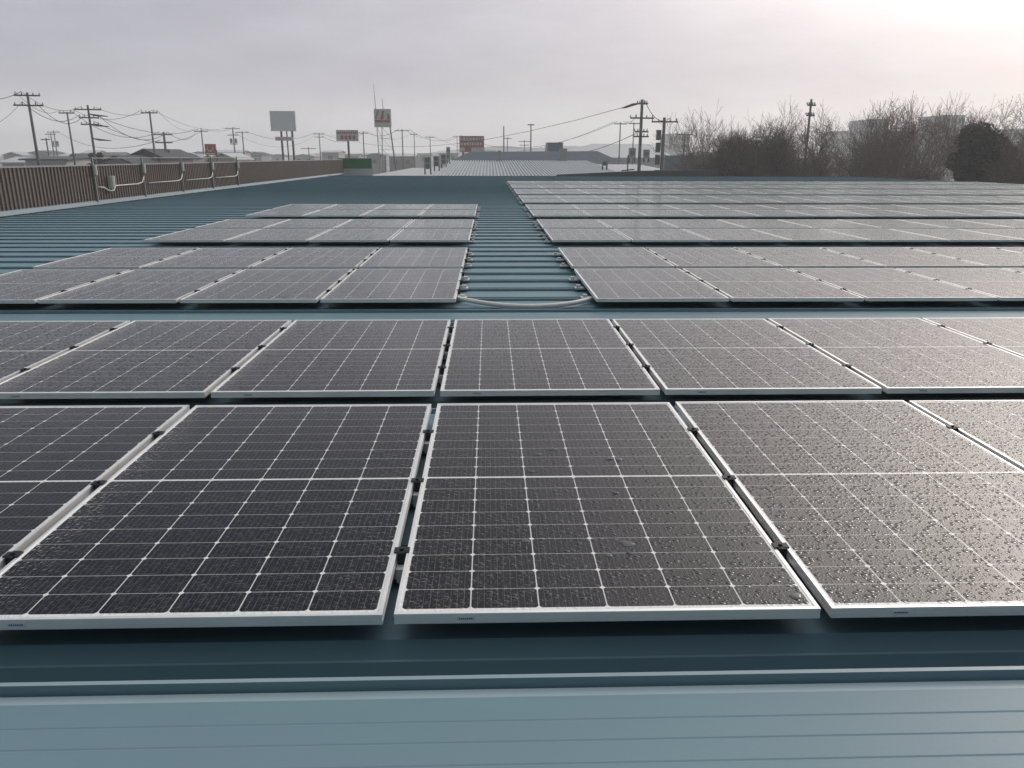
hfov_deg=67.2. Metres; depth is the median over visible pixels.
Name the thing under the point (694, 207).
solar panel
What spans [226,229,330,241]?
solar panel
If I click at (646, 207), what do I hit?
solar panel
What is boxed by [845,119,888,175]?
tower block
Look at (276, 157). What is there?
house
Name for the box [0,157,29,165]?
house
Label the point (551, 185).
solar panel
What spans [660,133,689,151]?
tower block
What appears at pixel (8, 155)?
house
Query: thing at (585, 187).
solar panel
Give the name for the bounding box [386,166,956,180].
ground
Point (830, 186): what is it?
solar panel
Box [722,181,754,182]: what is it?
solar panel
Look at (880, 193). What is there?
solar panel
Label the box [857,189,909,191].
solar panel
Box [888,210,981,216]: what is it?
solar panel
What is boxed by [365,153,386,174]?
house
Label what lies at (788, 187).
solar panel
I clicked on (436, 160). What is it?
air conditioner
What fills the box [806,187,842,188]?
solar panel
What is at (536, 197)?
solar panel
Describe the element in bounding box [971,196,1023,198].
solar panel
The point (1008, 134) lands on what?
tower block
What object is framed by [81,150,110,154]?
house
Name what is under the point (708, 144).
bare tree
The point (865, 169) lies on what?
bare thicket
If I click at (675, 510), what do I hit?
solar panel
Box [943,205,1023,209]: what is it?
solar panel
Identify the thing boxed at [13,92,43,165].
utility pole
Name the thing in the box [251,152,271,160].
house
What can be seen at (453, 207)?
solar panel
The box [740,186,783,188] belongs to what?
solar panel
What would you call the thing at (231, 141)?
utility pole
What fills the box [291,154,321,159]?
house
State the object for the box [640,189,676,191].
solar panel
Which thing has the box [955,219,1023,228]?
solar panel
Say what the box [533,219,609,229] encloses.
solar panel
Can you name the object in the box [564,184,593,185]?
solar panel
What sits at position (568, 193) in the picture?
solar panel
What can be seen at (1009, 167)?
bare thicket
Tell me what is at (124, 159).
house
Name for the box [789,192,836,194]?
solar panel
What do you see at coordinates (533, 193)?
solar panel
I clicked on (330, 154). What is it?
house
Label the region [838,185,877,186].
solar panel
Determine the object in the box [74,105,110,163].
utility pole
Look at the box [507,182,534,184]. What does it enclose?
solar panel
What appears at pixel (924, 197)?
solar panel
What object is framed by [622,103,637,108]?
cable joint
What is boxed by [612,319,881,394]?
solar panel
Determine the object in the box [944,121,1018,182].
evergreen tree
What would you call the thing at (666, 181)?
solar panel
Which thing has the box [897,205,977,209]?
solar panel
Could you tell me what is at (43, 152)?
house
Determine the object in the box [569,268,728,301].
solar panel
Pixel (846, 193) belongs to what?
solar panel
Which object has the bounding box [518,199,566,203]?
solar panel
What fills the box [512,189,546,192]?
solar panel
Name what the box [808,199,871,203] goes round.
solar panel
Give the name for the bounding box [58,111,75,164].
utility pole
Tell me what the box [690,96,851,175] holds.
bare tree
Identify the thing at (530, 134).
mast
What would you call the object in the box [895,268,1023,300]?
solar panel
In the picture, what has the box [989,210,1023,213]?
solar panel
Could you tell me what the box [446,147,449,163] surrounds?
air conditioner
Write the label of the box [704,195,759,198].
solar panel
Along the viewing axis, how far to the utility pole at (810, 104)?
64.41 m
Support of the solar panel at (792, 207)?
on the store building
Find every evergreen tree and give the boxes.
[86,152,103,164]
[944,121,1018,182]
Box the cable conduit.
[456,296,594,308]
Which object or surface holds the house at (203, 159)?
on the ground
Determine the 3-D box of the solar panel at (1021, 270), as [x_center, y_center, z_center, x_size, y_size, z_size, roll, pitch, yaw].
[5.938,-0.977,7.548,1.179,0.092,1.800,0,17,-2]
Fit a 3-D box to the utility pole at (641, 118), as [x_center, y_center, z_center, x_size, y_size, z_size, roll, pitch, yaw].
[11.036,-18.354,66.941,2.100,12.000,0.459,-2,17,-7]
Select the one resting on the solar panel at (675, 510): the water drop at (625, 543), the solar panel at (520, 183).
the water drop at (625, 543)
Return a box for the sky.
[0,0,1023,157]
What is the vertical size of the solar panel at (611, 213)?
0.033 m
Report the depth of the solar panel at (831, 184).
34.38 m
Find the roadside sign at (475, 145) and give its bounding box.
[459,136,484,154]
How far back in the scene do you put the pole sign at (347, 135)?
106.07 m
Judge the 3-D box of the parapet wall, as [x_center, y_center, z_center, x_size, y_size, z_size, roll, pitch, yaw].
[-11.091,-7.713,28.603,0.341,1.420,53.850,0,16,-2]
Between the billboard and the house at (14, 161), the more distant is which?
the billboard
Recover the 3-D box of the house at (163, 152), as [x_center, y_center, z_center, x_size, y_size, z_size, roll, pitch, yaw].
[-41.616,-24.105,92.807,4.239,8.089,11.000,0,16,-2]
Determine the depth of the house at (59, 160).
89.93 m
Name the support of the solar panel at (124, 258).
on the store building
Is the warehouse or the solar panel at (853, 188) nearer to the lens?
the solar panel at (853, 188)
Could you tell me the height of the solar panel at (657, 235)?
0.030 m
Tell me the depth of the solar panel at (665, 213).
16.33 m
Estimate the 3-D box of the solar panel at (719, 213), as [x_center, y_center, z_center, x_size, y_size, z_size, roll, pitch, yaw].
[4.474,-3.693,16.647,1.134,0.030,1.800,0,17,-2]
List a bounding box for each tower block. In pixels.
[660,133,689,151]
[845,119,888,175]
[917,115,965,178]
[999,129,1023,175]
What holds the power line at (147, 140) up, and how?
attached to the utility pole at (91, 133)
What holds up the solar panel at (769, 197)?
on the store building
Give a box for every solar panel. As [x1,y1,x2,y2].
[0,269,130,303]
[0,320,291,398]
[0,321,129,382]
[0,404,433,629]
[0,405,189,569]
[33,248,198,269]
[38,269,241,302]
[142,248,288,268]
[143,229,258,241]
[180,269,352,302]
[195,219,289,228]
[211,319,453,397]
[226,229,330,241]
[245,209,319,216]
[251,248,378,268]
[265,219,351,228]
[273,204,336,209]
[303,210,371,216]
[308,229,401,241]
[320,269,468,302]
[324,204,383,209]
[335,219,412,228]
[359,248,473,268]
[361,210,423,216]
[375,204,430,209]
[390,229,476,242]
[394,402,820,623]
[405,219,477,229]
[419,210,479,217]
[427,204,480,210]
[440,319,659,395]
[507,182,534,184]
[509,184,537,186]
[510,186,541,189]
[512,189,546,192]
[513,191,551,195]
[516,195,559,199]
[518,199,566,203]
[522,204,577,210]
[526,210,588,217]
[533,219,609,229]
[534,182,560,183]
[537,184,565,185]
[540,186,572,188]
[540,229,630,241]
[545,189,579,190]
[549,191,587,194]
[553,247,674,268]
[556,195,599,198]
[559,182,586,183]
[562,199,610,202]
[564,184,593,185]
[569,186,602,188]
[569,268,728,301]
[571,204,628,209]
[577,189,611,191]
[581,210,645,216]
[583,191,623,194]
[584,182,612,183]
[591,184,621,185]
[593,195,639,198]
[597,219,677,228]
[598,186,632,188]
[603,199,654,202]
[609,182,639,184]
[609,189,644,190]
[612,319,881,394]
[613,229,709,241]
[616,191,659,194]
[618,204,678,209]
[626,186,663,188]
[630,195,679,198]
[633,210,702,216]
[634,182,665,184]
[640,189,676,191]
[645,199,697,202]
[646,247,778,268]
[650,191,695,194]
[651,181,681,182]
[655,186,693,188]
[657,219,745,228]
[664,183,691,184]
[664,204,729,209]
[667,195,719,198]
[672,189,708,190]
[675,181,705,182]
[675,400,1023,617]
[682,268,863,301]
[683,186,723,188]
[683,191,730,194]
[683,229,789,241]
[684,210,758,216]
[686,199,741,203]
[689,183,717,184]
[698,181,730,182]
[703,189,746,191]
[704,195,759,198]
[712,186,753,188]
[713,205,779,209]
[715,183,743,184]
[716,191,766,194]
[717,219,812,228]
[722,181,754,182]
[726,199,784,203]
[733,189,779,191]
[733,247,882,267]
[736,210,814,216]
[740,183,769,184]
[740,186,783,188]
[741,195,799,198]
[745,181,778,182]
[753,229,868,241]
[755,204,829,209]
[756,192,801,194]
[765,183,795,184]
[765,189,812,191]
[767,199,828,203]
[768,181,802,182]
[768,186,813,188]
[768,318,1023,393]
[777,219,879,228]
[778,195,838,198]
[785,185,821,186]
[786,210,870,216]
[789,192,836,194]
[789,268,997,300]
[790,183,821,184]
[791,181,825,182]
[795,189,844,191]
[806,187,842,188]
[806,205,878,209]
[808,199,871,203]
[812,185,849,186]
[814,181,849,182]
[815,183,847,184]
[815,195,877,198]
[819,247,985,267]
[822,229,946,241]
[823,192,872,194]
[825,189,877,191]
[834,187,872,188]
[837,219,946,228]
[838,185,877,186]
[838,210,925,216]
[839,183,872,184]
[847,199,914,203]
[851,205,928,209]
[856,192,907,194]
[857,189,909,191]
[860,196,916,198]
[863,187,902,188]
[864,183,898,184]
[865,185,904,186]
[886,189,941,191]
[888,183,924,184]
[888,199,957,203]
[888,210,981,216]
[889,192,942,194]
[891,187,931,188]
[892,185,931,186]
[892,229,1023,241]
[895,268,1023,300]
[896,196,955,198]
[896,219,1013,228]
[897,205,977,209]
[905,247,1023,267]
[909,400,1023,470]
[913,183,949,184]
[917,189,973,191]
[918,185,958,186]
[919,187,961,188]
[922,192,977,194]
[922,318,1023,357]
[927,199,1000,203]
[933,196,993,198]
[937,183,975,184]
[939,210,1023,216]
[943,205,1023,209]
[944,185,985,186]
[947,187,989,188]
[947,189,1005,191]
[955,192,1012,194]
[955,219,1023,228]
[960,229,1023,238]
[961,183,1000,184]
[967,199,1023,203]
[970,185,1012,186]
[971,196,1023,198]
[975,187,1018,188]
[984,183,1023,184]
[988,192,1023,194]
[988,205,1023,208]
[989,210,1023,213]
[991,190,1023,191]
[991,247,1023,252]
[995,185,1023,186]
[1001,268,1023,273]
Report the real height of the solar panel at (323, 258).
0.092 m
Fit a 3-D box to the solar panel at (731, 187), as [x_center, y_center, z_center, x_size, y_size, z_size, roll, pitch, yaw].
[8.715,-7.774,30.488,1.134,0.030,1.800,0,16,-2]
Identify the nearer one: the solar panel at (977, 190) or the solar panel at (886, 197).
the solar panel at (886, 197)
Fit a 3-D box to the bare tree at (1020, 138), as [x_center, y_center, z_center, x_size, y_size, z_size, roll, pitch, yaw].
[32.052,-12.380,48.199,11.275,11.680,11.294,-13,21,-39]
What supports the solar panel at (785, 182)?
on the store building
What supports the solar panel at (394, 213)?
on the store building
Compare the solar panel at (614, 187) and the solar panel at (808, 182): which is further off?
the solar panel at (808, 182)
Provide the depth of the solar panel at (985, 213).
16.60 m
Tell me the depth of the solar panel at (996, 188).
30.09 m
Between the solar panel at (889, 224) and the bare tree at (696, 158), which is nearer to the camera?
the solar panel at (889, 224)
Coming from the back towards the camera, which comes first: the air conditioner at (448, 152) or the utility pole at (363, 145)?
the utility pole at (363, 145)
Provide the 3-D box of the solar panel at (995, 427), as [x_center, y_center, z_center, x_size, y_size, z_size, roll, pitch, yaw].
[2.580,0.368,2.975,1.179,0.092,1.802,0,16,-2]
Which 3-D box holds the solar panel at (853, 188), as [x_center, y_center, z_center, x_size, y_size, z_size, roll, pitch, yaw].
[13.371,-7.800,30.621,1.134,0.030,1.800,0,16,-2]
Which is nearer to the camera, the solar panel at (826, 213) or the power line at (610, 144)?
the solar panel at (826, 213)
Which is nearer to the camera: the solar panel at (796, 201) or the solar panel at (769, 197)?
the solar panel at (796, 201)
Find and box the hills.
[0,146,815,165]
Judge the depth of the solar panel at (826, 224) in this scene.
13.79 m
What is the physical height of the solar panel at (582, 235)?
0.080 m
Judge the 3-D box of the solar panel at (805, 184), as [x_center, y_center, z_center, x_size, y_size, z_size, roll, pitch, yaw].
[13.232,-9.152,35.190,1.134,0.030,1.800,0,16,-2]
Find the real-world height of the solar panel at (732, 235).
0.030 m
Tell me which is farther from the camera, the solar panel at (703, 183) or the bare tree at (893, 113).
the bare tree at (893, 113)
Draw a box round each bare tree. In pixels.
[649,99,803,175]
[659,111,760,170]
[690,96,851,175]
[694,107,857,176]
[766,100,914,176]
[773,100,972,177]
[806,91,964,180]
[818,93,1000,178]
[853,95,1023,180]
[865,93,1023,181]
[936,93,1023,183]
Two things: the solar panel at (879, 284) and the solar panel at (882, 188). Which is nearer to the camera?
the solar panel at (879, 284)
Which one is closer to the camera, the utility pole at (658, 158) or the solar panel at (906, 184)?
the solar panel at (906, 184)
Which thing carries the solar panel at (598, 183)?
on the store building
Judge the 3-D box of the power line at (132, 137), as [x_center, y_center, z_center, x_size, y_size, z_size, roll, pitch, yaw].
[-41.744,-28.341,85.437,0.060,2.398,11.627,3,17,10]
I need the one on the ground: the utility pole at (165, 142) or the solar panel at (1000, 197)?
the utility pole at (165, 142)
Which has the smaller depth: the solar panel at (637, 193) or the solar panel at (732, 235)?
the solar panel at (732, 235)
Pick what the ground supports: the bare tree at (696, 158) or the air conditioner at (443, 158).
the bare tree at (696, 158)
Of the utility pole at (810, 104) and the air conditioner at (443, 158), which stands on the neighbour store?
the air conditioner at (443, 158)
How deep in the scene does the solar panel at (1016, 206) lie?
19.00 m
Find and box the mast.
[528,124,533,150]
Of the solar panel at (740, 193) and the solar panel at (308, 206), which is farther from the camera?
the solar panel at (740, 193)
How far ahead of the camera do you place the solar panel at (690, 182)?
36.13 m
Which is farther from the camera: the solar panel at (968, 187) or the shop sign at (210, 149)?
the shop sign at (210, 149)
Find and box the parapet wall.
[0,156,343,217]
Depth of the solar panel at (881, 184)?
34.45 m
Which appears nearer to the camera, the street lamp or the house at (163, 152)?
the street lamp
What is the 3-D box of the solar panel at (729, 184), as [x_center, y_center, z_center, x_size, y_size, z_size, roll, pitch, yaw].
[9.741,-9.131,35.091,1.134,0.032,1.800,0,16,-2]
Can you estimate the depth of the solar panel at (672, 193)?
25.26 m
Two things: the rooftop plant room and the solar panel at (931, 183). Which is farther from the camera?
the rooftop plant room
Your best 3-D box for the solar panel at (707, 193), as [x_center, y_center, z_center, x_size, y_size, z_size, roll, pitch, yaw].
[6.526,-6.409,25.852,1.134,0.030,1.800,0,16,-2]
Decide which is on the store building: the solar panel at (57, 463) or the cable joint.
the solar panel at (57, 463)
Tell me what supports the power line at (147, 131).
attached to the utility pole at (91, 133)
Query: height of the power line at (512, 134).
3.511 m
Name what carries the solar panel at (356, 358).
on the store building
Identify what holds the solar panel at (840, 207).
on the store building
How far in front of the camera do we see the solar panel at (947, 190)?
28.08 m
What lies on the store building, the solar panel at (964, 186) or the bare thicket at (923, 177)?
the solar panel at (964, 186)
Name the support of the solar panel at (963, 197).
on the store building
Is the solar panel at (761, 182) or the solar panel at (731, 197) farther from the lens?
the solar panel at (761, 182)
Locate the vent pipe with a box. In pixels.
[621,155,633,170]
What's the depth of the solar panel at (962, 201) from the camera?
21.10 m
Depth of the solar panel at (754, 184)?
34.31 m
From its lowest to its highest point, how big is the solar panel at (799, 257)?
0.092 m
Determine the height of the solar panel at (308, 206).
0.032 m
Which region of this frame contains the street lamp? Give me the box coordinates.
[752,138,762,170]
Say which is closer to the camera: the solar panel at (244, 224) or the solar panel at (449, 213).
the solar panel at (244, 224)
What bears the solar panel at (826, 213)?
on the store building
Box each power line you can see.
[23,102,79,121]
[36,103,84,123]
[56,130,158,148]
[70,110,157,137]
[94,121,203,141]
[97,116,197,133]
[101,117,166,139]
[331,108,619,146]
[485,121,617,147]
[542,133,636,150]
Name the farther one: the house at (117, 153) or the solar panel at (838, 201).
the house at (117, 153)
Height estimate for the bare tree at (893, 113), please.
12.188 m
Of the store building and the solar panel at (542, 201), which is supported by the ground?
the store building
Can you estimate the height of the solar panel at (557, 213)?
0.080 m
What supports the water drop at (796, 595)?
on the solar panel at (675, 510)
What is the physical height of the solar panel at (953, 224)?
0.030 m
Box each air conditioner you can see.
[424,157,431,173]
[433,156,439,170]
[441,154,446,167]
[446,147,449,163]
[601,161,607,169]
[628,148,635,162]
[643,149,649,161]
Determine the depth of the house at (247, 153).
201.47 m
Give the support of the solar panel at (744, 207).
on the store building
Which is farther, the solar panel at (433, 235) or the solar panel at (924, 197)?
the solar panel at (924, 197)
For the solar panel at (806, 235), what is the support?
on the store building
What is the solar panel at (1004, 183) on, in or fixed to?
on the store building
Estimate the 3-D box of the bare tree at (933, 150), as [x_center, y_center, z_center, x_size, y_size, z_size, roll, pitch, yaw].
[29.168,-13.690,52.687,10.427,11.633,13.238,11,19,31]
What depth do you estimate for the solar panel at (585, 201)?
20.65 m
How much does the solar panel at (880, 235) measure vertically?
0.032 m
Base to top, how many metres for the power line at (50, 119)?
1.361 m
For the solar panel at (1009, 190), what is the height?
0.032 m
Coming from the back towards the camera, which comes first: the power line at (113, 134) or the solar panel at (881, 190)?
the power line at (113, 134)
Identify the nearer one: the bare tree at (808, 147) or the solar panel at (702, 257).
the solar panel at (702, 257)
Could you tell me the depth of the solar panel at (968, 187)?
30.44 m
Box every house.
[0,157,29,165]
[1,152,35,159]
[18,156,106,165]
[28,150,64,156]
[69,153,109,157]
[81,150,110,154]
[97,155,170,163]
[107,152,129,156]
[130,148,196,162]
[190,153,202,161]
[192,151,214,155]
[194,154,212,161]
[209,153,254,161]
[217,150,252,156]
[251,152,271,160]
[271,154,289,160]
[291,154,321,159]
[321,150,346,159]
[345,154,363,157]
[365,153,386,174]
[387,153,418,171]
[417,153,432,167]
[437,151,459,167]
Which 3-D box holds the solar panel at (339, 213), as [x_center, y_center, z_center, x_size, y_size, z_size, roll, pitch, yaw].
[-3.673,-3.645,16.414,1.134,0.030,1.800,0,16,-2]
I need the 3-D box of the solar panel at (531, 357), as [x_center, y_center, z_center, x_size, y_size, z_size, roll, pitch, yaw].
[0.195,-0.190,4.835,1.179,0.092,1.802,0,17,-2]
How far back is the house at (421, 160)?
311.32 m
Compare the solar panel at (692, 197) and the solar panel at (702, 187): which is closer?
the solar panel at (692, 197)
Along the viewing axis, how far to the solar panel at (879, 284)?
7.24 m
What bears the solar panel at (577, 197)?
on the store building
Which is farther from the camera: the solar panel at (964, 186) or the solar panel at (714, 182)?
the solar panel at (714, 182)
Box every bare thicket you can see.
[692,128,761,175]
[748,124,804,175]
[788,146,835,176]
[848,152,886,177]
[898,148,947,180]
[981,136,1023,183]
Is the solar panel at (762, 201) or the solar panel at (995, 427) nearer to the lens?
the solar panel at (995, 427)
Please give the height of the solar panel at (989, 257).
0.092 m
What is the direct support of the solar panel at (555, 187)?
on the store building
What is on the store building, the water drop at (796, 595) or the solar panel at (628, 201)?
the solar panel at (628, 201)
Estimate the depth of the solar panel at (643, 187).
30.08 m
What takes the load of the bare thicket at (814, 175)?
on the ground
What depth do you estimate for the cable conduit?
6.62 m
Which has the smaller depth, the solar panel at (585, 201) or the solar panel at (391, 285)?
the solar panel at (391, 285)
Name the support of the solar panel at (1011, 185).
on the store building
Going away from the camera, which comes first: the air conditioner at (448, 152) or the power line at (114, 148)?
the air conditioner at (448, 152)
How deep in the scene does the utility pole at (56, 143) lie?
152.38 m
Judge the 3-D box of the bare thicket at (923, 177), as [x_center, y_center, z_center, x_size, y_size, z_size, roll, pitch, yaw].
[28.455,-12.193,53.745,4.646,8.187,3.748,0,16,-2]
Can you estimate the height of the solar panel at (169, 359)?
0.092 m
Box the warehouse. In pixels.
[819,131,915,174]
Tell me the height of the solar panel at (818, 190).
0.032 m
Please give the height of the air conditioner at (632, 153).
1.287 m
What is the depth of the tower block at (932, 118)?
274.11 m
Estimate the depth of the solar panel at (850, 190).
27.86 m
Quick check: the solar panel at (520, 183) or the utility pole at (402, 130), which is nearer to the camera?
the solar panel at (520, 183)
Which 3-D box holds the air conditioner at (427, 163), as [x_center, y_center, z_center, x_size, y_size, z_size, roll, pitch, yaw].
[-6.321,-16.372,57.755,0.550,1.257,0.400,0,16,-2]
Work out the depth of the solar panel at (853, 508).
2.70 m
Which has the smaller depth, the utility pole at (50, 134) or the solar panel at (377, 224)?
the solar panel at (377, 224)
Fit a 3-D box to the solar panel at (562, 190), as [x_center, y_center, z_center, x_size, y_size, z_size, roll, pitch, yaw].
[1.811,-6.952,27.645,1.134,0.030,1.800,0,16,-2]
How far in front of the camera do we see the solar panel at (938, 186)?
31.98 m
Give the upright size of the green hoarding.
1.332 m
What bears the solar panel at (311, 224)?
on the store building
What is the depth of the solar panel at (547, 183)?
34.27 m
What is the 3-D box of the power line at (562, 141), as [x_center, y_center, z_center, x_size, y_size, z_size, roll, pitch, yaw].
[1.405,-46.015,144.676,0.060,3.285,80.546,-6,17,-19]
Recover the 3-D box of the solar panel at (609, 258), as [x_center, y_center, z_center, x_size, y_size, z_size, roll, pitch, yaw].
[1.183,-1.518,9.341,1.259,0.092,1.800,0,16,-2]
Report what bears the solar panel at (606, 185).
on the store building
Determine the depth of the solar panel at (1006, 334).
5.40 m
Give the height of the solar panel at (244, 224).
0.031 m
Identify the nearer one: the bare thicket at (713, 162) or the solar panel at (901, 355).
the solar panel at (901, 355)
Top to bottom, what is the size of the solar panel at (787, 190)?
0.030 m
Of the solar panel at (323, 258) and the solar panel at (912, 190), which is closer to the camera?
the solar panel at (323, 258)
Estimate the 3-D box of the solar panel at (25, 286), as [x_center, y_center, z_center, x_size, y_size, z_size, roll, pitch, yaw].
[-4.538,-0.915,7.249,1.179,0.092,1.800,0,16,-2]
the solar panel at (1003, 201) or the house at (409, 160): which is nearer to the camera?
the solar panel at (1003, 201)
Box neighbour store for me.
[373,148,713,175]
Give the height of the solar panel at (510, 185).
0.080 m
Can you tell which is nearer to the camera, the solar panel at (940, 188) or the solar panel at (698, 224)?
the solar panel at (698, 224)
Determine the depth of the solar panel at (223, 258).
8.93 m
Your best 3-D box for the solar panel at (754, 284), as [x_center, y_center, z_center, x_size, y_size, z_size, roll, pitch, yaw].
[2.445,-0.957,7.448,1.179,0.092,1.800,0,17,-2]
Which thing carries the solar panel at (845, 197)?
on the store building
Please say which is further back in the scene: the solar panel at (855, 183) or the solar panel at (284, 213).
the solar panel at (855, 183)
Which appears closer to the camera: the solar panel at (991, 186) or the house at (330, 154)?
the solar panel at (991, 186)
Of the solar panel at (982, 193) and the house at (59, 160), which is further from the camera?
the house at (59, 160)
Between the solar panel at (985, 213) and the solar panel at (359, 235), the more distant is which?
the solar panel at (985, 213)
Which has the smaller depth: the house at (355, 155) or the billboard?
the billboard
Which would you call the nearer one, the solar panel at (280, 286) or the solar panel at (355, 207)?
the solar panel at (280, 286)
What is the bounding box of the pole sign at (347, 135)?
[336,130,358,157]
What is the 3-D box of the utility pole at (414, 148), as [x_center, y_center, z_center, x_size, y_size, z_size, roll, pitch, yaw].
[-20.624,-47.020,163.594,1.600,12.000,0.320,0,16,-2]
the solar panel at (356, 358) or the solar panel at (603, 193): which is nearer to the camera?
the solar panel at (356, 358)
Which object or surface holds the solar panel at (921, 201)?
on the store building
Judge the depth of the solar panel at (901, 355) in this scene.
4.70 m
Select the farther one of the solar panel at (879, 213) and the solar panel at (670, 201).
the solar panel at (670, 201)
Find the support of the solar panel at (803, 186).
on the store building
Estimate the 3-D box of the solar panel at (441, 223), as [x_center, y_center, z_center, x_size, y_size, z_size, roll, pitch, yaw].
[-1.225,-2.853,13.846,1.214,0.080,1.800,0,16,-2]
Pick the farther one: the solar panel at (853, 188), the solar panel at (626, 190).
the solar panel at (853, 188)
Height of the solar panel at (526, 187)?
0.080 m
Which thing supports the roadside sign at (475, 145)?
on the ground
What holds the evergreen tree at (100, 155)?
on the ground
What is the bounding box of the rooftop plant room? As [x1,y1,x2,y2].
[545,142,562,150]
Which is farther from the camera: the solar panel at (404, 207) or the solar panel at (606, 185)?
the solar panel at (606, 185)
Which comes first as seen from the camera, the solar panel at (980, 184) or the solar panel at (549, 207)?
the solar panel at (549, 207)
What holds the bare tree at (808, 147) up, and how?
on the ground
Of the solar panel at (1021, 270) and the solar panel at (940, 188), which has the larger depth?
the solar panel at (940, 188)
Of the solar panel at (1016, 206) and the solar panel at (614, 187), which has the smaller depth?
the solar panel at (1016, 206)
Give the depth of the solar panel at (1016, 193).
26.21 m
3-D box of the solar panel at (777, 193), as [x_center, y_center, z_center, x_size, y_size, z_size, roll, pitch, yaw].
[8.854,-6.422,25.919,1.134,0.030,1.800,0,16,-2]
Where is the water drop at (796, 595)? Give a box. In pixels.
[789,593,801,598]
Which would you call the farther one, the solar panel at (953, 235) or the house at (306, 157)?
the house at (306, 157)
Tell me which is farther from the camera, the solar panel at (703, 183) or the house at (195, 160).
the house at (195, 160)
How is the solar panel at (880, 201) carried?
on the store building
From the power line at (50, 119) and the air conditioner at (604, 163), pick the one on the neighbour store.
the air conditioner at (604, 163)
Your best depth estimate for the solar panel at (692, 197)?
22.82 m
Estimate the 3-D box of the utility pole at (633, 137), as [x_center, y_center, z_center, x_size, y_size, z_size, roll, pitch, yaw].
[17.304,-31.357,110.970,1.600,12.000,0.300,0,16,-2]
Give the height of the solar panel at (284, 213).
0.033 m
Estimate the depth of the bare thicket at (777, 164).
55.23 m
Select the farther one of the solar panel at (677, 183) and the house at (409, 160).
the house at (409, 160)
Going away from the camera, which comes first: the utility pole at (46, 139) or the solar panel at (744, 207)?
the solar panel at (744, 207)
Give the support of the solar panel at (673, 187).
on the store building
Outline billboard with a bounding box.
[269,111,296,160]
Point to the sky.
(443, 69)
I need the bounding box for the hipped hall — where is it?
[567,144,669,167]
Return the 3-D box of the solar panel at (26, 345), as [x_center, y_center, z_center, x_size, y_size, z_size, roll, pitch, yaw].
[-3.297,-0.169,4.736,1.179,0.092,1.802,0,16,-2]
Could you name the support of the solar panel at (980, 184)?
on the store building
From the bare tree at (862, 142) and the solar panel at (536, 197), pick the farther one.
the bare tree at (862, 142)
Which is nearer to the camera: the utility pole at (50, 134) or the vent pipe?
the vent pipe
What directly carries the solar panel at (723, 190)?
on the store building
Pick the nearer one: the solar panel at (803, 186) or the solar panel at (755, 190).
the solar panel at (755, 190)
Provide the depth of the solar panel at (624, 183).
34.52 m
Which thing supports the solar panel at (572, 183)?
on the store building
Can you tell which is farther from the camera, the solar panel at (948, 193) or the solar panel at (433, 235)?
the solar panel at (948, 193)
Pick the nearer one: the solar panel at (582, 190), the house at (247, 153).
the solar panel at (582, 190)
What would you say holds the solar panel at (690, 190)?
on the store building
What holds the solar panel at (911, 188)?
on the store building
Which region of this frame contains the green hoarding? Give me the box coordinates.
[338,158,372,175]
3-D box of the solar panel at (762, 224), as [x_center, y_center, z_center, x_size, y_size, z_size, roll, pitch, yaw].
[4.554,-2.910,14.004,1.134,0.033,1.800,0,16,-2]
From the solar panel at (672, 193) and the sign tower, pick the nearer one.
the solar panel at (672, 193)
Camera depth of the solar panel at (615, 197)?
22.71 m
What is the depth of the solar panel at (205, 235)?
11.59 m
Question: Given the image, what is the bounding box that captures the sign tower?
[373,84,396,172]
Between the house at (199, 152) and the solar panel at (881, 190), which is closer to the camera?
the solar panel at (881, 190)
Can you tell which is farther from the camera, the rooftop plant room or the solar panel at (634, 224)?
the rooftop plant room
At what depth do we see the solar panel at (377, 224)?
13.54 m
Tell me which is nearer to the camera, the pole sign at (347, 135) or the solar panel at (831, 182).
the solar panel at (831, 182)
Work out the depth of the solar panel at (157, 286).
7.03 m
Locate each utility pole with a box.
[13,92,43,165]
[41,138,49,155]
[45,133,55,155]
[52,130,58,155]
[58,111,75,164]
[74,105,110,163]
[141,110,157,160]
[153,132,172,152]
[194,128,207,153]
[225,127,239,152]
[235,131,248,154]
[363,131,364,157]
[395,129,408,168]
[410,134,416,167]
[614,122,626,163]
[630,99,653,170]
[630,123,639,163]
[652,117,677,169]
[804,99,815,159]
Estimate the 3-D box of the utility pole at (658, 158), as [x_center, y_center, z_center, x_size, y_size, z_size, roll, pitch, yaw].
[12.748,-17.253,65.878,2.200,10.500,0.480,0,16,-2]
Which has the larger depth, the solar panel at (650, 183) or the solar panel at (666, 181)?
the solar panel at (666, 181)
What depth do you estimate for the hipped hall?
125.13 m
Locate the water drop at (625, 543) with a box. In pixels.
[620,540,634,545]
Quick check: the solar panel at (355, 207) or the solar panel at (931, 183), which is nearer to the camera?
the solar panel at (355, 207)
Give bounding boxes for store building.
[0,176,1023,767]
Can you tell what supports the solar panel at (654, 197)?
on the store building
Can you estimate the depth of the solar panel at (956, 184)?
34.54 m
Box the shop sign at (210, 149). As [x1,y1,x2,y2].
[204,144,217,161]
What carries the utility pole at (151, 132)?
on the ground
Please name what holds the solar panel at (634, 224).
on the store building
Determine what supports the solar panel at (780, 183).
on the store building
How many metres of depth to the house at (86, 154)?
115.43 m
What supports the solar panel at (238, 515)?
on the store building
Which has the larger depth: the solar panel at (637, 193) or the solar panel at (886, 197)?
the solar panel at (637, 193)
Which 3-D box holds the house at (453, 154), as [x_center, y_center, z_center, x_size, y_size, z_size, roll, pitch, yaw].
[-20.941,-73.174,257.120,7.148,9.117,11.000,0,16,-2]
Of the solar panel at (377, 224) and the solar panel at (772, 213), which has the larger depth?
the solar panel at (772, 213)
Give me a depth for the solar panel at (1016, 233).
12.40 m
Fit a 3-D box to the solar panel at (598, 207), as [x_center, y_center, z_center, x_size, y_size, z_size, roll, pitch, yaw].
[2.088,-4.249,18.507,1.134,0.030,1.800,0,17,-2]
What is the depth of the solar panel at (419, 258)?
9.04 m

